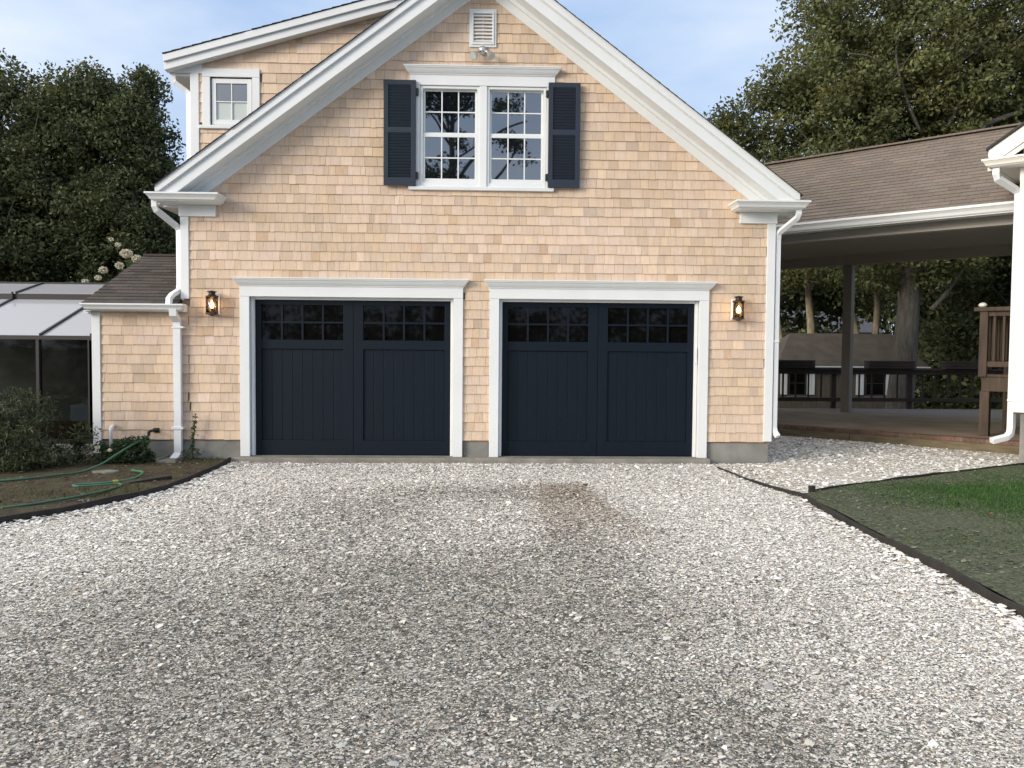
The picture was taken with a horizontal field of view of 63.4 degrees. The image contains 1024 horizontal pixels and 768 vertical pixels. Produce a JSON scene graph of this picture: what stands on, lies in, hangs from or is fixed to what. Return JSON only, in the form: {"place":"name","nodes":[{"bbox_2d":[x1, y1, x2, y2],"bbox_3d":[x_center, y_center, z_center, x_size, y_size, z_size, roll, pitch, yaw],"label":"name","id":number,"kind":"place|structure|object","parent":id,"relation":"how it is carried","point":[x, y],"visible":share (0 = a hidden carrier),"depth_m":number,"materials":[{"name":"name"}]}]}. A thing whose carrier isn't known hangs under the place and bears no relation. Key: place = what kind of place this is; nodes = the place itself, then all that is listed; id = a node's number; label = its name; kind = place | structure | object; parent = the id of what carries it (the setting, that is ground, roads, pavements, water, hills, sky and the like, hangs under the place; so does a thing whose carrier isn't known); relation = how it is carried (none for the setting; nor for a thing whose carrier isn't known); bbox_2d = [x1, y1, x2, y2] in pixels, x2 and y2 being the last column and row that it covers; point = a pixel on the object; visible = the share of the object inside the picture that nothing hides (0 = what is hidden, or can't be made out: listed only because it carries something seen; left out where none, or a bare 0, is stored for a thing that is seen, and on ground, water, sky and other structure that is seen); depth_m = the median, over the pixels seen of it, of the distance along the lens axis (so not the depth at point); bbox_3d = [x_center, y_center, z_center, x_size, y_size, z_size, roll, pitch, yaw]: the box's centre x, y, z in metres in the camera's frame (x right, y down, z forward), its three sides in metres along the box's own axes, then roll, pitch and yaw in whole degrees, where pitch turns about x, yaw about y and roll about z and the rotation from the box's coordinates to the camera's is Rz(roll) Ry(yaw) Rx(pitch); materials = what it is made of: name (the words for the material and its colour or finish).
{"place":"outdoors","nodes":[
{"label":"outdoors","id":0,"kind":"place"},
{"bbox_2d":[0,455,225,515],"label":"garden bed","id":1,"kind":"object","parent":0,"point":[57,487],"visible":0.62,"depth_m":9.31,"materials":[{"name":"soil"}]},
{"bbox_2d":[0,384,101,472],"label":"juniper bush","id":2,"kind":"object","parent":1,"relation":"on","point":[14,438],"visible":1,"depth_m":10.13,"materials":[{"name":"green plant"}]},
{"bbox_2d":[1,469,143,508],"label":"garden hose","id":3,"kind":"object","parent":1,"relation":"on","point":[113,482],"visible":0.96,"depth_m":8.68,"materials":[{"name":"green rubber"}]},
{"bbox_2d":[56,436,89,461],"bbox_3d":[-5.746,0.868,10.843,0.301,0.398,0.359,2,3,28],"label":"climbing weed","id":4,"kind":"object","parent":1,"relation":"on","point":[75,443],"visible":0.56,"depth_m":10.83,"materials":[{"name":"green plant"}]},
{"bbox_2d":[0,436,149,481],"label":"garden hose","id":5,"kind":"object","parent":1,"relation":"on","point":[70,473],"visible":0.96,"depth_m":9.72,"materials":[{"name":"green rubber"}]},
{"bbox_2d":[92,470,119,473],"bbox_3d":[-4.877,1.070,9.949,0.318,0.058,0.206,0,2,-2],"label":"stepping stone","id":6,"kind":"object","parent":1,"relation":"on","point":[105,471],"visible":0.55,"depth_m":9.88,"materials":[{"name":"grey stone"}]},
{"bbox_2d":[0,456,221,512],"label":"bed weeds","id":7,"kind":"object","parent":1,"relation":"on","point":[124,491],"visible":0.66,"depth_m":8.67,"materials":[{"name":"green plant"}]},
{"bbox_2d":[91,435,155,463],"bbox_3d":[-5.021,0.882,10.736,0.791,0.454,0.595,-1,3,-38],"label":"garden shrub","id":8,"kind":"object","parent":1,"relation":"on","point":[136,450],"visible":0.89,"depth_m":10.65,"materials":[{"name":"green plant"}]},
{"bbox_2d":[122,475,171,483],"bbox_3d":[-4.090,1.092,9.297,0.130,0.082,0.534,2,3,32],"label":"wood plank","id":9,"kind":"object","parent":1,"relation":"on","point":[158,478],"visible":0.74,"depth_m":9.28,"materials":[{"name":"wood"}]},
{"bbox_2d":[156,455,186,462],"bbox_3d":[-4.522,1.022,11.003,0.260,0.112,0.400,0,2,-2],"label":"splash block","id":10,"kind":"object","parent":1,"relation":"on","point":[166,459],"depth_m":10.90,"materials":[{"name":"grey concrete"}]},
{"bbox_2d":[180,414,203,459],"bbox_3d":[-4.302,0.703,11.096,0.355,0.629,0.118,1,2,3],"label":"tall weed","id":11,"kind":"object","parent":1,"relation":"on","point":[192,446],"visible":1,"depth_m":11.10,"materials":[{"name":"green plant"}]},
{"bbox_2d":[0,0,1020,334],"label":"sky","id":12,"kind":"structure","parent":0,"point":[702,51],"materials":[{"name":"blue"}]},
{"bbox_2d":[0,462,1023,767],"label":"driveway","id":13,"kind":"structure","parent":0,"point":[494,681],"depth_m":4.40,"materials":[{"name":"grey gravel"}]},
{"bbox_2d":[462,407,1023,605],"bbox_3d":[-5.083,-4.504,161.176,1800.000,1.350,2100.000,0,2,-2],"label":"ground","id":14,"kind":"structure","parent":0,"point":[855,521],"depth_m":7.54,"materials":[{"name":"plant"}]},
{"bbox_2d":[0,48,101,281],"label":"oak tree","id":15,"kind":"object","parent":14,"relation":"on","point":[12,98],"visible":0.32,"depth_m":24.06,"materials":[{"name":"green plant"}]},
{"bbox_2d":[0,282,106,457],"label":"greenhouse","id":16,"kind":"object","parent":14,"relation":"on","point":[46,338],"visible":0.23,"depth_m":13.52,"materials":[{"name":"glass"}]},
{"bbox_2d":[12,421,88,437],"bbox_3d":[-6.685,0.674,12.104,1.480,0.240,0.480,0,2,-2],"label":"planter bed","id":17,"kind":"object","parent":16,"relation":"in","point":[67,424],"visible":0.15,"depth_m":11.87,"materials":[{"name":"green plant"}]},
{"bbox_2d":[70,403,88,420],"bbox_3d":[-6.344,0.600,12.752,0.700,0.580,0.400,0,2,-2],"label":"storage box","id":18,"kind":"object","parent":16,"relation":"in","point":[78,412],"visible":0.2,"depth_m":12.54,"materials":[{"name":"grey plastic"}]},
{"bbox_2d":[0,56,180,282],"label":"oak tree","id":19,"kind":"object","parent":14,"relation":"on","point":[80,114],"visible":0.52,"depth_m":23.88,"materials":[{"name":"green plant"}]},
{"bbox_2d":[69,237,140,282],"bbox_3d":[-8.335,-1.109,17.333,2.726,3.755,1.858,0,2,-2],"label":"flowering shrub","id":20,"kind":"object","parent":14,"relation":"on","point":[98,279],"visible":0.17,"depth_m":16.73,"materials":[{"name":"white plant"}]},
{"bbox_2d":[0,457,230,525],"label":"bed edging","id":21,"kind":"object","parent":14,"relation":"on","point":[12,518],"visible":0.38,"depth_m":8.04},
{"bbox_2d":[63,62,186,282],"bbox_3d":[-11.188,-3.741,24.904,3.821,11.475,3.990,0,2,-2],"label":"oak tree","id":22,"kind":"object","parent":14,"relation":"on","point":[145,152],"visible":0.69,"depth_m":24.11,"materials":[{"name":"green plant"}]},
{"bbox_2d":[79,0,810,463],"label":"garage house","id":23,"kind":"structure","parent":14,"relation":"on","point":[389,242],"depth_m":11.22,"materials":[{"name":"brown wood"}]},
{"bbox_2d":[205,290,219,315],"bbox_3d":[-3.994,-1.076,11.042,0.168,0.344,0.201,0,2,-2],"label":"wall lantern","id":24,"kind":"object","parent":23,"relation":"attached to","point":[213,298],"depth_m":11.06,"materials":[{"name":"brown metal"}]},
{"bbox_2d":[199,68,259,128],"bbox_3d":[-3.887,-3.936,11.453,0.854,0.820,0.102,0,2,-2],"label":"dormer window","id":25,"kind":"structure","parent":23,"relation":"in","point":[234,98],"depth_m":11.44,"materials":[{"name":"white paint"}]},
{"bbox_2d":[255,299,450,455],"bbox_3d":[-2.174,-0.096,11.373,2.690,2.159,0.050,0,2,-2],"label":"garage door","id":26,"kind":"structure","parent":23,"relation":"in","point":[334,377],"depth_m":11.37,"materials":[{"name":"blue paint"}]},
{"bbox_2d":[420,86,479,185],"bbox_3d":[-0.836,-3.334,11.193,0.798,1.330,0.118,0,2,-2],"label":"window","id":27,"kind":"structure","parent":23,"relation":"in","point":[449,115],"depth_m":11.18,"materials":[{"name":"white paint"}]},
{"bbox_2d":[470,46,494,59],"bbox_3d":[-0.394,-4.410,11.022,0.339,0.210,0.209,0,2,-2],"label":"floodlight","id":28,"kind":"object","parent":23,"relation":"attached to","point":[482,50],"visible":1,"depth_m":10.98,"materials":[{"name":"grey"}]},
{"bbox_2d":[486,87,545,186],"bbox_3d":[0.058,-3.328,11.221,0.798,1.330,0.118,0,2,-2],"label":"window","id":29,"kind":"structure","parent":23,"relation":"in","point":[516,116],"depth_m":11.21,"materials":[{"name":"white paint"}]},
{"bbox_2d":[501,302,693,456],"bbox_3d":[1.183,-0.073,11.476,2.690,2.159,0.050,0,2,-2],"label":"garage door","id":30,"kind":"structure","parent":23,"relation":"in","point":[579,379],"depth_m":11.47,"materials":[{"name":"blue paint"}]},
{"bbox_2d":[731,296,744,320],"bbox_3d":[3.076,-1.028,11.260,0.168,0.344,0.201,0,2,-2],"label":"wall lantern","id":31,"kind":"object","parent":23,"relation":"attached to","point":[737,308],"depth_m":11.29,"materials":[{"name":"brown metal"}]},
{"bbox_2d":[226,455,709,464],"bbox_3d":[-0.572,1.196,11.354,6.540,0.398,0.345,0,2,-2],"label":"apron","id":32,"kind":"object","parent":14,"relation":"on","point":[334,459],"visible":0.24,"depth_m":11.21,"materials":[{"name":"concrete"}]},
{"bbox_2d":[545,161,938,335],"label":"woodland","id":33,"kind":"object","parent":14,"relation":"on","point":[885,326],"depth_m":67.39,"materials":[{"name":"green plant"}]},
{"bbox_2d":[766,161,842,339],"bbox_3d":[10.372,-3.612,32.874,5.438,10.908,4.440,0,2,-2],"label":"pale tree","id":34,"kind":"object","parent":14,"relation":"on","point":[785,279],"visible":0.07,"depth_m":32.37,"materials":[{"name":"green plant"}]},
{"bbox_2d":[808,485,815,491],"bbox_3d":[3.188,1.166,8.811,0.060,0.170,0.060,0,2,-2],"label":"edging stake","id":35,"kind":"object","parent":14,"relation":"on","point":[812,488],"visible":0.45,"depth_m":8.78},
{"bbox_2d":[793,267,843,332],"bbox_3d":[11.867,-3.718,33.562,5.236,11.155,3.761,1,2,15],"label":"pale tree","id":36,"kind":"object","parent":14,"relation":"on","point":[810,312],"visible":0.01,"depth_m":33.61,"materials":[{"name":"beige plant"}]},
{"bbox_2d":[780,310,884,333],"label":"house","id":37,"kind":"structure","parent":14,"relation":"on","point":[865,327],"depth_m":54.81,"materials":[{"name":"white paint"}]},
{"bbox_2d":[817,266,880,333],"bbox_3d":[13.785,-3.729,33.982,4.420,11.130,4.417,2,3,32],"label":"pale tree","id":38,"kind":"object","parent":14,"relation":"on","point":[856,329],"depth_m":33.99,"materials":[{"name":"beige plant"}]},
{"bbox_2d":[703,0,1023,408],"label":"oak tree","id":39,"kind":"object","parent":14,"relation":"on","point":[894,70],"visible":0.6,"depth_m":22.65,"materials":[{"name":"green plant"}]},
{"bbox_2d":[717,467,1023,618],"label":"lawn edging","id":40,"kind":"object","parent":14,"relation":"on","point":[963,580],"visible":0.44,"depth_m":6.11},
{"bbox_2d":[859,267,900,333],"bbox_3d":[14.795,-3.728,34.612,4.752,11.046,3.936,0,2,-2],"label":"pale tree","id":41,"kind":"object","parent":14,"relation":"on","point":[876,322],"visible":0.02,"depth_m":34.57,"materials":[{"name":"beige plant"}]},
{"bbox_2d":[779,259,1008,408],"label":"woodland","id":42,"kind":"object","parent":14,"relation":"on","point":[827,301],"visible":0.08,"depth_m":39.88,"materials":[{"name":"green plant"}]},
{"bbox_2d":[777,428,1018,454],"bbox_3d":[5.999,1.043,14.392,7.100,0.354,0.240,3,3,43],"label":"timber sleeper","id":43,"kind":"object","parent":14,"relation":"on","point":[993,448],"visible":0.12,"depth_m":13.73,"materials":[{"name":"brown wood"}]},
{"bbox_2d":[777,423,1019,445],"bbox_3d":[6.032,0.831,14.383,7.145,0.075,0.213,3,3,43],"label":"brick border","id":44,"kind":"object","parent":43,"relation":"on","point":[901,434],"visible":0.59,"depth_m":13.86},
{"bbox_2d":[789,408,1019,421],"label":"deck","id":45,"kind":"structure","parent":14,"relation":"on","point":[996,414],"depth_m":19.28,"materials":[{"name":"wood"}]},
{"bbox_2d":[778,368,1002,408],"bbox_3d":[9.634,0.119,20.329,12.000,0.989,0.180,0,2,-2],"label":"deck railing","id":46,"kind":"object","parent":45,"relation":"on","point":[908,400],"visible":0.56,"depth_m":20.26,"materials":[{"name":"brown wood"}]},
{"bbox_2d":[778,360,814,367],"bbox_3d":[6.780,-0.491,20.196,1.130,0.184,0.300,0,2,-2],"label":"planter box","id":47,"kind":"object","parent":46,"relation":"on","point":[796,363],"visible":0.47,"depth_m":20.05,"materials":[{"name":"brown wood"}]},
{"bbox_2d":[864,361,914,368],"bbox_3d":[9.239,-0.474,20.272,1.130,0.184,0.300,0,2,-2],"label":"planter box","id":48,"kind":"object","parent":46,"relation":"on","point":[892,364],"visible":0.98,"depth_m":20.13,"materials":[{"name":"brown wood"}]},
{"bbox_2d":[940,361,991,368],"bbox_3d":[11.138,-0.462,20.331,1.130,0.184,0.300,0,2,-2],"label":"planter box","id":49,"kind":"object","parent":46,"relation":"on","point":[958,364],"visible":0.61,"depth_m":20.18,"materials":[{"name":"brown wood"}]},
{"bbox_2d":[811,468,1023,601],"bbox_3d":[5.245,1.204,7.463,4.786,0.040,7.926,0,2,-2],"label":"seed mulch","id":50,"kind":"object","parent":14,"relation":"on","point":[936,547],"visible":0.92,"depth_m":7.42,"materials":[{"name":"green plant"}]},
{"bbox_2d":[815,463,1023,490],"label":"path edging","id":51,"kind":"object","parent":14,"relation":"on","point":[906,477],"visible":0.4,"depth_m":9.88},
{"bbox_2d":[918,255,1011,389],"bbox_3d":[17.964,-3.645,28.194,9.265,11.511,6.793,0,2,-2],"label":"dense tree","id":52,"kind":"object","parent":14,"relation":"on","point":[994,292],"visible":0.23,"depth_m":27.26,"materials":[{"name":"green plant"}]},
{"bbox_2d":[981,122,1023,462],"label":"white house","id":53,"kind":"structure","parent":14,"relation":"on","point":[1004,163],"depth_m":11.52,"materials":[{"name":"paint"}]},
{"bbox_2d":[777,333,930,408],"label":"garden shed","id":54,"kind":"structure","parent":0,"point":[823,350],"depth_m":28.06,"materials":[{"name":"grey wood"}]},
{"bbox_2d":[787,374,806,396],"bbox_3d":[9.620,0.001,27.927,0.640,0.880,0.105,0,2,-2],"label":"window","id":55,"kind":"structure","parent":54,"relation":"in","point":[801,378],"depth_m":27.93,"materials":[{"name":"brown wood"}]},
{"bbox_2d":[864,374,885,397],"bbox_3d":[12.284,0.019,28.009,0.710,0.880,0.105,0,2,-2],"label":"window","id":56,"kind":"structure","parent":54,"relation":"in","point":[878,379],"depth_m":28.01,"materials":[{"name":"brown wood"}]},
{"bbox_2d":[714,435,1018,492],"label":"path","id":57,"kind":"structure","parent":0,"point":[829,471],"depth_m":11.42,"materials":[{"name":"grey gravel"}]},
{"bbox_2d":[0,434,1023,638],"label":"path shells","id":58,"kind":"object","parent":57,"relation":"on","point":[1018,622],"visible":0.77,"depth_m":10.58},
{"bbox_2d":[777,408,1019,440],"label":"patio","id":59,"kind":"structure","parent":0,"point":[963,427],"depth_m":15.92,"materials":[{"name":"wood"}]},
{"bbox_2d":[763,123,1020,411],"bbox_3d":[5.476,-1.981,17.423,10.380,5.291,4.924,3,3,43],"label":"breezeway","id":60,"kind":"object","parent":59,"relation":"on","point":[942,197],"visible":0.54,"depth_m":14.73,"materials":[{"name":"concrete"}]},
{"bbox_2d":[974,306,1010,435],"bbox_3d":[8.475,-0.207,13.852,0.960,2.094,1.790,3,3,43],"label":"railing","id":61,"kind":"object","parent":59,"relation":"on","point":[994,321],"visible":0.83,"depth_m":13.47,"materials":[{"name":"brown wood"}]},
{"bbox_2d":[978,303,986,306],"bbox_3d":[7.656,-1.286,13.466,0.132,0.078,0.129,0,2,-2],"label":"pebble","id":62,"kind":"object","parent":61,"relation":"on","point":[982,305],"visible":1,"depth_m":13.42,"materials":[{"name":"white paint"}]},
{"bbox_2d":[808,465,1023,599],"bbox_3d":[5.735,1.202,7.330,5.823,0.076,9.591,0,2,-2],"label":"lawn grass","id":63,"kind":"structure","parent":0,"point":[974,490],"depth_m":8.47,"materials":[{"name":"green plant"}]}
]}

